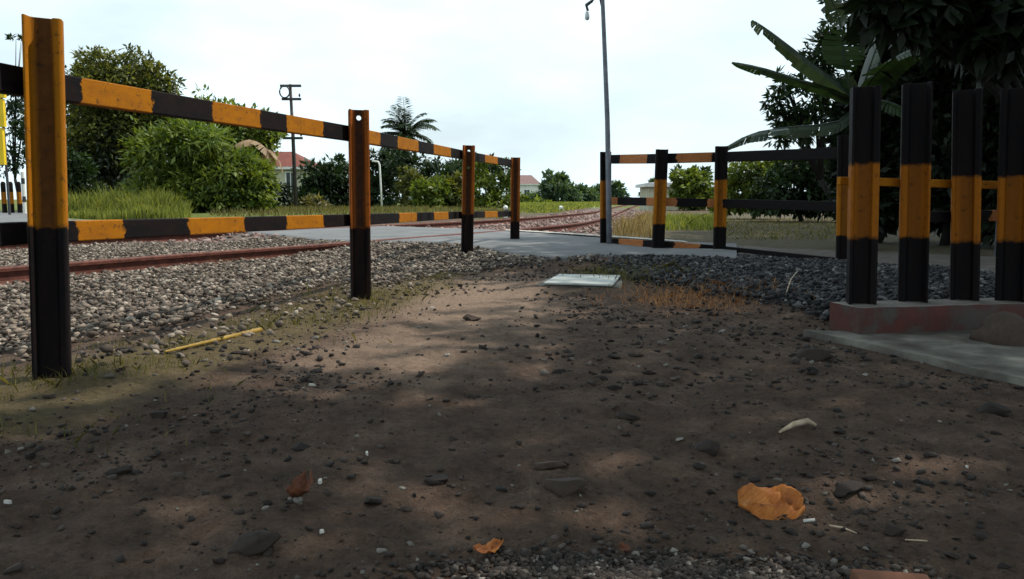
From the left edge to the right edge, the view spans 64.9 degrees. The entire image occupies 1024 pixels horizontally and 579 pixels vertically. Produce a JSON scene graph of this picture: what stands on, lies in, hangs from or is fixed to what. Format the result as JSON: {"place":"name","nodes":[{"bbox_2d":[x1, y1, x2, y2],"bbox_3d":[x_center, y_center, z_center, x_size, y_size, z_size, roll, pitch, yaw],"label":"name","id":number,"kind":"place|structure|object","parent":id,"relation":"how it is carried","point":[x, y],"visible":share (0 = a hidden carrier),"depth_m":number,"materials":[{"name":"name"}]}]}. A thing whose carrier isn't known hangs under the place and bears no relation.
{"place":"outdoors","nodes":[
{"label":"outdoors","id":0,"kind":"place"},
{"bbox_2d":[206,204,509,218],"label":"grass","id":1,"kind":"structure","parent":0,"point":[299,209],"depth_m":27.72,"materials":[{"name":"plant"}]},
{"bbox_2d":[0,212,736,260],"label":"road","id":2,"kind":"structure","parent":0,"point":[561,245],"depth_m":9.71,"materials":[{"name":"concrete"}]},
{"bbox_2d":[506,229,685,241],"bbox_3d":[0.999,-0.751,11.011,0.320,0.001,4.382,-4,7,-31],"label":"road edge line","id":3,"kind":"object","parent":2,"relation":"on","point":[599,235],"visible":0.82,"depth_m":11.04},
{"bbox_2d":[0,0,852,198],"label":"sky","id":4,"kind":"structure","parent":0,"point":[523,79],"materials":[{"name":"white"}]},
{"bbox_2d":[425,157,446,175],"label":"banana plant","id":5,"kind":"object","parent":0,"point":[435,168],"visible":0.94,"depth_m":42.99,"materials":[{"name":"green plant"}]},
{"bbox_2d":[0,199,1023,578],"bbox_3d":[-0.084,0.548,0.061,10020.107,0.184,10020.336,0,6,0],"label":"ground","id":6,"kind":"structure","parent":0,"point":[44,547],"depth_m":1.95,"materials":[{"name":"soil"}]},
{"bbox_2d":[0,182,7,212],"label":"bollard","id":7,"kind":"object","parent":6,"relation":"on","point":[3,196],"visible":0.79,"depth_m":29.75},
{"bbox_2d":[0,94,10,214],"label":"yellow board","id":8,"kind":"object","parent":6,"relation":"on","point":[3,149],"visible":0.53,"depth_m":25.62,"materials":[{"name":"metal"}]},
{"bbox_2d":[9,182,14,212],"bbox_3d":[-18.545,-3.352,29.812,0.162,1.275,0.170,0,6,0],"label":"bollard","id":9,"kind":"object","parent":6,"relation":"on","point":[11,197],"visible":0.54,"depth_m":29.76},
{"bbox_2d":[0,33,25,207],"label":"slender tree","id":10,"kind":"object","parent":6,"relation":"on","point":[13,105],"visible":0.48,"depth_m":41.11,"materials":[{"name":"green plant"}]},
{"bbox_2d":[10,523,21,528],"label":"stone","id":11,"kind":"object","parent":6,"relation":"on","point":[17,526],"visible":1,"depth_m":1.45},
{"bbox_2d":[16,182,22,212],"bbox_3d":[-18.246,-3.352,29.812,0.162,1.275,0.170,0,6,0],"label":"bollard","id":12,"kind":"object","parent":6,"relation":"on","point":[19,198],"visible":0.79,"depth_m":29.75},
{"bbox_2d":[20,172,26,213],"bbox_3d":[-16.863,-3.271,27.809,0.114,1.562,0.120,0,6,0],"label":"banded post","id":13,"kind":"object","parent":6,"relation":"on","point":[23,192],"visible":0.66,"depth_m":27.76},
{"bbox_2d":[24,451,35,458],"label":"stone","id":14,"kind":"object","parent":6,"relation":"on","point":[31,455],"visible":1,"depth_m":1.76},
{"bbox_2d":[42,394,55,398],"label":"stone","id":15,"kind":"object","parent":6,"relation":"on","point":[51,396],"visible":1,"depth_m":2.23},
{"bbox_2d":[56,430,72,436],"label":"stone","id":16,"kind":"object","parent":6,"relation":"on","point":[60,434],"visible":0.96,"depth_m":1.92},
{"bbox_2d":[67,146,109,198],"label":"leafy shrub","id":17,"kind":"object","parent":6,"relation":"on","point":[79,170],"visible":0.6,"depth_m":29.49,"materials":[{"name":"green plant"}]},
{"bbox_2d":[73,118,144,191],"bbox_3d":[-16.061,-4.965,32.618,3.288,4.024,2.586,0,6,0],"label":"leafy shrub","id":18,"kind":"object","parent":6,"relation":"on","point":[107,169],"visible":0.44,"depth_m":32.03,"materials":[{"name":"green plant"}]},
{"bbox_2d":[105,464,132,475],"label":"stone","id":19,"kind":"object","parent":6,"relation":"on","point":[125,469],"visible":0.98,"depth_m":1.67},
{"bbox_2d":[65,42,186,196],"bbox_3d":[-16.314,-6.644,33.440,6.054,7.042,4.318,0,6,0],"label":"dense tree","id":20,"kind":"object","parent":6,"relation":"on","point":[147,74],"visible":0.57,"depth_m":32.52,"materials":[{"name":"green plant"}]},
{"bbox_2d":[68,179,195,219],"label":"grass","id":21,"kind":"structure","parent":6,"relation":"on","point":[111,205],"depth_m":24.01,"materials":[{"name":"plant"}]},
{"bbox_2d":[149,410,167,417],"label":"stone","id":22,"kind":"object","parent":6,"relation":"on","point":[159,414],"visible":0.98,"depth_m":2.04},
{"bbox_2d":[115,115,226,212],"bbox_3d":[-11.597,-4.301,28.244,4.694,4.220,4.112,0,6,0],"label":"leafy shrub","id":23,"kind":"object","parent":6,"relation":"on","point":[158,161],"visible":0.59,"depth_m":27.40,"materials":[{"name":"green plant"}]},
{"bbox_2d":[167,118,237,208],"bbox_3d":[-10.664,-4.332,27.763,2.664,3.460,2.204,0,6,0],"label":"leafy shrub","id":24,"kind":"object","parent":6,"relation":"on","point":[189,147],"visible":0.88,"depth_m":27.23,"materials":[{"name":"green plant"}]},
{"bbox_2d":[120,164,299,207],"bbox_3d":[-16.233,-4.728,38.632,12.075,3.294,4.715,0,6,0],"label":"shaded thicket","id":25,"kind":"object","parent":6,"relation":"on","point":[287,198],"visible":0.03,"depth_m":38.63,"materials":[{"name":"green plant"}]},
{"bbox_2d":[163,327,262,352],"bbox_3d":[-1.171,0.201,3.195,0.026,0.042,0.666,1,7,13],"label":"bamboo stick","id":26,"kind":"object","parent":6,"relation":"on","point":[255,330],"visible":0.88,"depth_m":3.17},
{"bbox_2d":[212,557,225,563],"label":"stone","id":27,"kind":"object","parent":6,"relation":"on","point":[220,560],"visible":1,"depth_m":1.30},
{"bbox_2d":[171,136,282,212],"bbox_3d":[-9.929,-3.719,28.370,3.850,3.296,3.845,0,6,0],"label":"leafy shrub","id":28,"kind":"object","parent":6,"relation":"on","point":[250,187],"visible":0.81,"depth_m":27.54,"materials":[{"name":"green plant"}]},
{"bbox_2d":[188,83,288,189],"bbox_3d":[-12.586,-6.247,35.601,5.318,5.629,5.072,0,6,0],"label":"dense tree","id":29,"kind":"object","parent":6,"relation":"on","point":[267,139],"visible":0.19,"depth_m":34.97,"materials":[{"name":"green plant"}]},
{"bbox_2d":[216,144,264,178],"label":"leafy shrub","id":30,"kind":"object","parent":6,"relation":"on","point":[242,155],"visible":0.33,"depth_m":28.04,"materials":[{"name":"green plant"}]},
{"bbox_2d":[0,269,503,451],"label":"grass","id":31,"kind":"structure","parent":6,"relation":"on","point":[121,362],"depth_m":3.07,"materials":[{"name":"plant"}]},
{"bbox_2d":[227,530,280,556],"bbox_3d":[-0.433,0.430,1.352,0.085,0.039,0.057,0,6,0],"label":"stone","id":32,"kind":"object","parent":6,"relation":"on","point":[252,543],"visible":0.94,"depth_m":1.34,"materials":[{"name":"stone"}]},
{"bbox_2d":[230,140,282,172],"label":"banana plant","id":33,"kind":"object","parent":6,"relation":"on","point":[267,153],"visible":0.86,"depth_m":28.87,"materials":[{"name":"beige plant"}]},
{"bbox_2d":[0,14,519,380],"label":"barrier fence","id":34,"kind":"object","parent":6,"relation":"on","point":[47,89],"visible":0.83,"depth_m":2.74,"materials":[{"name":"metal"}]},
{"bbox_2d":[279,84,302,207],"bbox_3d":[-10.212,-6.474,37.445,1.007,6.038,0.335,0,6,0],"label":"utility pole","id":35,"kind":"object","parent":6,"relation":"on","point":[292,137],"visible":0.88,"depth_m":37.38,"materials":[{"name":"metal"}]},
{"bbox_2d":[265,152,318,204],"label":"house","id":36,"kind":"structure","parent":6,"relation":"on","point":[285,159],"depth_m":53.52,"materials":[{"name":"beige paint"}]},
{"bbox_2d":[285,171,292,193],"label":"window","id":37,"kind":"structure","parent":36,"relation":"in","point":[288,174],"depth_m":53.47,"materials":[{"name":"white glass"}]},
{"bbox_2d":[290,442,310,450],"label":"stone","id":38,"kind":"object","parent":6,"relation":"on","point":[300,446],"visible":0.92,"depth_m":1.87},
{"bbox_2d":[0,235,605,366],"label":"ballast","id":39,"kind":"structure","parent":6,"relation":"on","point":[207,276],"depth_m":5.64,"materials":[{"name":"gravel"}]},
{"bbox_2d":[290,193,332,207],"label":"leafy shrub","id":40,"kind":"object","parent":6,"relation":"on","point":[309,200],"visible":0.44,"depth_m":43.38,"materials":[{"name":"green plant"}]},
{"bbox_2d":[0,205,629,249],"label":"railway rail","id":41,"kind":"object","parent":6,"relation":"on","point":[432,225],"visible":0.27,"depth_m":14.97,"materials":[{"name":"metal"}]},
{"bbox_2d":[285,153,348,207],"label":"dense tree","id":42,"kind":"object","parent":6,"relation":"on","point":[329,181],"visible":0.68,"depth_m":48.84,"materials":[{"name":"green plant"}]},
{"bbox_2d":[0,205,637,284],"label":"railway rail","id":43,"kind":"object","parent":6,"relation":"on","point":[10,274],"visible":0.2,"depth_m":7.26,"materials":[{"name":"metal"}]},
{"bbox_2d":[333,153,347,166],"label":"slender tree","id":44,"kind":"object","parent":6,"relation":"on","point":[340,156],"visible":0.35,"depth_m":68.85,"materials":[{"name":"green plant"}]},
{"bbox_2d":[363,496,381,504],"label":"stone","id":45,"kind":"object","parent":6,"relation":"on","point":[369,500],"visible":0.98,"depth_m":1.55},
{"bbox_2d":[372,160,382,206],"bbox_3d":[-6.637,-5.116,39.677,0.503,2.525,0.090,0,6,0],"label":"pipe frame","id":46,"kind":"object","parent":6,"relation":"on","point":[380,181],"visible":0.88,"depth_m":39.62,"materials":[{"name":"white paint"}]},
{"bbox_2d":[347,148,408,207],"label":"dense tree","id":47,"kind":"object","parent":6,"relation":"on","point":[388,172],"visible":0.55,"depth_m":47.23,"materials":[{"name":"green plant"}]},
{"bbox_2d":[133,210,652,242],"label":"ballast","id":48,"kind":"structure","parent":6,"relation":"on","point":[559,221],"depth_m":17.75,"materials":[{"name":"gravel"}]},
{"bbox_2d":[397,506,412,511],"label":"stone","id":49,"kind":"object","parent":6,"relation":"on","point":[405,508],"visible":1,"depth_m":1.51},
{"bbox_2d":[377,96,439,203],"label":"coconut palm","id":50,"kind":"object","parent":6,"relation":"on","point":[404,127],"visible":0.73,"depth_m":56.73,"materials":[{"name":"green plant"}]},
{"bbox_2d":[394,165,428,207],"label":"dense tree","id":51,"kind":"object","parent":6,"relation":"on","point":[411,175],"visible":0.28,"depth_m":46.28,"materials":[{"name":"green plant"}]},
{"bbox_2d":[406,174,455,207],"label":"leafy shrub","id":52,"kind":"object","parent":6,"relation":"on","point":[432,191],"visible":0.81,"depth_m":41.20,"materials":[{"name":"green plant"}]},
{"bbox_2d":[423,473,447,482],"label":"stone","id":53,"kind":"object","parent":6,"relation":"on","point":[442,477],"visible":0.93,"depth_m":1.66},
{"bbox_2d":[428,481,446,484],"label":"stone","id":54,"kind":"object","parent":6,"relation":"on","point":[437,483],"visible":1,"depth_m":1.65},
{"bbox_2d":[378,131,510,200],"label":"dense tree","id":55,"kind":"object","parent":6,"relation":"on","point":[427,169],"visible":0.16,"depth_m":52.98,"materials":[{"name":"green plant"}]},
{"bbox_2d":[429,158,474,194],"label":"leafy shrub","id":56,"kind":"object","parent":6,"relation":"on","point":[444,172],"visible":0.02,"depth_m":44.33,"materials":[{"name":"green plant"}]},
{"bbox_2d":[444,158,461,176],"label":"banana plant","id":57,"kind":"object","parent":6,"relation":"on","point":[452,166],"visible":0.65,"depth_m":43.02,"materials":[{"name":"green plant"}]},
{"bbox_2d":[440,169,474,207],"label":"leafy shrub","id":58,"kind":"object","parent":6,"relation":"on","point":[456,200],"visible":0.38,"depth_m":41.78,"materials":[{"name":"green plant"}]},
{"bbox_2d":[463,314,480,320],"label":"stone","id":59,"kind":"object","parent":6,"relation":"on","point":[467,317],"visible":0.86,"depth_m":3.89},
{"bbox_2d":[473,538,502,553],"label":"dead leaf","id":60,"kind":"object","parent":6,"relation":"on","point":[493,545],"visible":1,"depth_m":1.36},
{"bbox_2d":[467,158,510,207],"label":"dense tree","id":61,"kind":"object","parent":6,"relation":"on","point":[493,195],"visible":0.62,"depth_m":48.14,"materials":[{"name":"green plant"}]},
{"bbox_2d":[507,175,539,194],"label":"house","id":62,"kind":"structure","parent":6,"relation":"on","point":[529,183],"depth_m":148.89,"materials":[{"name":"white paint"}]},
{"bbox_2d":[502,189,551,202],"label":"tree","id":63,"kind":"object","parent":6,"relation":"on","point":[526,198],"visible":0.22,"depth_m":93.44,"materials":[{"name":"green plant"}]},
{"bbox_2d":[533,461,566,470],"bbox_3d":[0.083,0.384,1.756,0.075,0.024,0.034,0,6,0],"label":"stone","id":64,"kind":"object","parent":6,"relation":"on","point":[545,465],"visible":0.98,"depth_m":1.74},
{"bbox_2d":[526,168,583,201],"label":"tree","id":65,"kind":"object","parent":6,"relation":"on","point":[558,185],"visible":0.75,"depth_m":103.20,"materials":[{"name":"green plant"}]},
{"bbox_2d":[551,369,566,373],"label":"stone","id":66,"kind":"object","parent":6,"relation":"on","point":[557,371],"visible":0.98,"depth_m":2.68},
{"bbox_2d":[543,477,587,497],"bbox_3d":[0.109,0.400,1.632,0.086,0.039,0.050,-4,8,-33],"label":"stone","id":67,"kind":"object","parent":6,"relation":"on","point":[563,487],"visible":1,"depth_m":1.61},
{"bbox_2d":[534,276,621,287],"bbox_3d":[0.497,-0.017,5.524,0.574,0.083,0.684,1,7,13],"label":"drain surround","id":68,"kind":"object","parent":6,"relation":"on","point":[616,284],"visible":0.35,"depth_m":5.24,"materials":[{"name":"concrete"}]},
{"bbox_2d":[544,274,620,285],"bbox_3d":[0.487,-0.066,5.484,0.452,0.015,0.645,1,7,12],"label":"concrete cover","id":69,"kind":"object","parent":68,"relation":"on","point":[576,279],"visible":0.98,"depth_m":5.36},
{"bbox_2d":[574,182,599,201],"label":"tree","id":70,"kind":"object","parent":6,"relation":"on","point":[590,194],"visible":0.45,"depth_m":113.16,"materials":[{"name":"green plant"}]},
{"bbox_2d":[585,0,611,243],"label":"lamp pole","id":71,"kind":"object","parent":6,"relation":"on","point":[607,154],"visible":0.94,"depth_m":8.78,"materials":[{"name":"metal"}]},
{"bbox_2d":[593,179,627,200],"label":"tree","id":72,"kind":"object","parent":6,"relation":"on","point":[617,190],"visible":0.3,"depth_m":123.00,"materials":[{"name":"green plant"}]},
{"bbox_2d":[606,385,621,390],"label":"stone","id":73,"kind":"object","parent":6,"relation":"on","point":[614,387],"visible":0.9,"depth_m":2.43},
{"bbox_2d":[619,541,630,551],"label":"dead leaf","id":74,"kind":"object","parent":6,"relation":"on","point":[624,547],"visible":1,"depth_m":1.38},
{"bbox_2d":[616,411,639,419],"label":"stone","id":75,"kind":"object","parent":6,"relation":"on","point":[625,415],"visible":0.92,"depth_m":2.13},
{"bbox_2d":[612,209,652,238],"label":"grass","id":76,"kind":"structure","parent":6,"relation":"on","point":[639,225],"depth_m":12.73,"materials":[{"name":"plant"}]},
{"bbox_2d":[641,370,655,374],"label":"stone","id":77,"kind":"object","parent":6,"relation":"on","point":[647,372],"visible":1,"depth_m":2.67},
{"bbox_2d":[635,182,677,209],"bbox_3d":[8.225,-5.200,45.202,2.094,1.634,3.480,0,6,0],"label":"house","id":78,"kind":"structure","parent":6,"relation":"on","point":[646,189],"depth_m":43.78,"materials":[{"name":"beige paint"}]},
{"bbox_2d":[667,165,713,210],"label":"leafy shrub","id":79,"kind":"object","parent":6,"relation":"on","point":[692,182],"visible":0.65,"depth_m":41.13,"materials":[{"name":"green plant"}]},
{"bbox_2d":[669,163,713,179],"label":"slender tree","id":80,"kind":"object","parent":6,"relation":"on","point":[701,168],"visible":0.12,"depth_m":45.34,"materials":[{"name":"green plant"}]},
{"bbox_2d":[693,462,705,469],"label":"stone","id":81,"kind":"object","parent":6,"relation":"on","point":[697,466],"visible":1,"depth_m":1.76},
{"bbox_2d":[694,439,719,456],"bbox_3d":[0.457,0.373,1.893,0.063,0.039,0.066,0,6,0],"label":"stone","id":82,"kind":"object","parent":6,"relation":"on","point":[710,447],"visible":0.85,"depth_m":1.88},
{"bbox_2d":[600,135,848,259],"bbox_3d":[1.951,-0.725,7.942,0.523,1.388,3.092,-6,9,-41],"label":"barrier fence","id":83,"kind":"object","parent":6,"relation":"on","point":[721,157],"visible":0.6,"depth_m":8.03,"materials":[{"name":"metal"}]},
{"bbox_2d":[456,251,994,319],"bbox_3d":[1.188,-0.205,6.488,2.824,0.148,5.453,-4,8,-33],"label":"rubble","id":84,"kind":"object","parent":6,"relation":"on","point":[824,292],"visible":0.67,"depth_m":5.21,"materials":[{"name":"gravel"}]},
{"bbox_2d":[748,476,759,481],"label":"stone","id":85,"kind":"object","parent":6,"relation":"on","point":[754,479],"visible":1,"depth_m":1.71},
{"bbox_2d":[708,161,804,218],"bbox_3d":[7.269,-3.071,23.815,3.010,2.109,1.845,0,6,0],"label":"dense tree","id":86,"kind":"object","parent":6,"relation":"on","point":[738,177],"visible":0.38,"depth_m":23.47,"materials":[{"name":"green plant"}]},
{"bbox_2d":[737,483,804,519],"bbox_3d":[0.497,0.410,1.546,0.126,0.043,0.095,0,22,4],"label":"dead leaf","id":87,"kind":"object","parent":6,"relation":"on","point":[772,503],"visible":0.99,"depth_m":1.56,"materials":[{"name":"plant"}]},
{"bbox_2d":[744,144,836,221],"bbox_3d":[7.508,-2.752,20.795,2.983,2.140,2.220,2,7,19],"label":"dense tree","id":88,"kind":"object","parent":6,"relation":"on","point":[775,180],"visible":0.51,"depth_m":20.42,"materials":[{"name":"green plant"}]},
{"bbox_2d":[778,418,816,432],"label":"dead leaf","id":89,"kind":"object","parent":6,"relation":"on","point":[799,423],"visible":1,"depth_m":2.05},
{"bbox_2d":[759,13,847,200],"bbox_3d":[5.390,-3.055,14.779,1.664,4.135,1.360,-5,8,-37],"label":"feathery tree","id":90,"kind":"object","parent":6,"relation":"on","point":[798,113],"visible":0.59,"depth_m":14.63,"materials":[{"name":"green plant"}]},
{"bbox_2d":[793,348,832,361],"bbox_3d":[1.089,0.241,2.917,0.142,0.063,0.100,2,7,18],"label":"stone","id":91,"kind":"object","parent":6,"relation":"on","point":[814,354],"visible":0.71,"depth_m":2.89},
{"bbox_2d":[728,0,919,150],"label":"banana plant","id":92,"kind":"object","parent":6,"relation":"on","point":[825,84],"visible":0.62,"depth_m":9.16,"materials":[{"name":"green plant"}]},
{"bbox_2d":[816,0,850,25],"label":"shade tree","id":93,"kind":"object","parent":6,"relation":"on","point":[823,10],"depth_m":19.82,"materials":[{"name":"green plant"}]},
{"bbox_2d":[829,524,856,533],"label":"dry twig","id":94,"kind":"object","parent":6,"relation":"on","point":[840,527],"visible":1,"depth_m":1.46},
{"bbox_2d":[834,480,863,497],"bbox_3d":[0.682,0.406,1.629,0.052,0.027,0.060,3,7,28],"label":"stone","id":95,"kind":"object","parent":6,"relation":"on","point":[844,489],"visible":1,"depth_m":1.62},
{"bbox_2d":[861,475,876,480],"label":"stone","id":96,"kind":"object","parent":6,"relation":"on","point":[871,477],"visible":1,"depth_m":1.71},
{"bbox_2d":[822,37,940,242],"bbox_3d":[5.078,-2.120,10.581,1.846,3.192,1.654,-3,7,-23],"label":"shaded thicket","id":97,"kind":"object","parent":6,"relation":"on","point":[888,220],"visible":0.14,"depth_m":10.47,"materials":[{"name":"green plant"}]},
{"bbox_2d":[850,569,929,578],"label":"brick piece","id":98,"kind":"object","parent":6,"relation":"on","point":[864,574],"visible":1,"depth_m":1.23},
{"bbox_2d":[883,523,905,535],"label":"stone","id":99,"kind":"object","parent":6,"relation":"on","point":[894,530],"visible":0.97,"depth_m":1.44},
{"bbox_2d":[829,81,1023,333],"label":"plinth fence","id":100,"kind":"object","parent":6,"relation":"on","point":[911,308],"visible":0.87,"depth_m":3.51,"materials":[{"name":"metal"}]},
{"bbox_2d":[836,0,1023,101],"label":"hanging branch tree","id":101,"kind":"object","parent":6,"relation":"on","point":[988,35],"visible":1,"depth_m":7.23,"materials":[{"name":"green plant"}]},
{"bbox_2d":[879,43,997,245],"bbox_3d":[5.547,-2.091,10.023,2.046,3.183,1.764,0,6,0],"label":"shaded thicket","id":102,"kind":"object","parent":6,"relation":"on","point":[946,83],"visible":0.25,"depth_m":9.72,"materials":[{"name":"green plant"}]},
{"bbox_2d":[944,552,958,558],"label":"stone","id":103,"kind":"object","parent":6,"relation":"on","point":[951,555],"visible":1,"depth_m":1.33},
{"bbox_2d":[941,57,1023,248],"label":"shaded thicket","id":104,"kind":"object","parent":6,"relation":"on","point":[990,152],"visible":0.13,"depth_m":9.31,"materials":[{"name":"green plant"}]},
{"bbox_2d":[977,401,1010,416],"bbox_3d":[1.333,0.336,2.232,0.090,0.043,0.054,0,6,0],"label":"stone","id":105,"kind":"object","parent":6,"relation":"on","point":[990,407],"visible":0.84,"depth_m":2.21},
{"bbox_2d":[997,562,1012,568],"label":"stone","id":106,"kind":"object","parent":6,"relation":"on","point":[1001,565],"visible":1,"depth_m":1.29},
{"bbox_2d":[0,254,1023,578],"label":"gravel","id":107,"kind":"structure","parent":0,"point":[596,564],"depth_m":1.64,"materials":[{"name":"gravel"}]},
{"bbox_2d":[285,470,312,497],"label":"dead leaf","id":108,"kind":"object","parent":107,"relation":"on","point":[300,485],"visible":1,"depth_m":1.55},
{"bbox_2d":[520,201,599,212],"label":"grass","id":109,"kind":"structure","parent":0,"point":[541,207],"depth_m":51.91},
{"bbox_2d":[511,255,723,295],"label":"grass","id":110,"kind":"structure","parent":0,"point":[623,270],"depth_m":5.91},
{"bbox_2d":[548,273,814,317],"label":"grass","id":111,"kind":"structure","parent":0,"point":[668,296],"depth_m":4.71,"materials":[{"name":"plant"}]},
{"bbox_2d":[665,211,729,230],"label":"grass","id":112,"kind":"structure","parent":0,"point":[675,221],"depth_m":16.19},
{"bbox_2d":[726,217,835,239],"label":"grass","id":113,"kind":"structure","parent":0,"point":[785,226],"depth_m":15.38,"materials":[{"name":"plant"}]},
{"bbox_2d":[803,329,1023,385],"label":"pavement","id":114,"kind":"structure","parent":0,"point":[960,351],"depth_m":3.01,"materials":[{"name":"concrete"}]},
{"bbox_2d":[969,311,1023,346],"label":"concrete lump","id":115,"kind":"object","parent":114,"relation":"on","point":[1004,328],"visible":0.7,"depth_m":3.11,"materials":[{"name":"concrete"}]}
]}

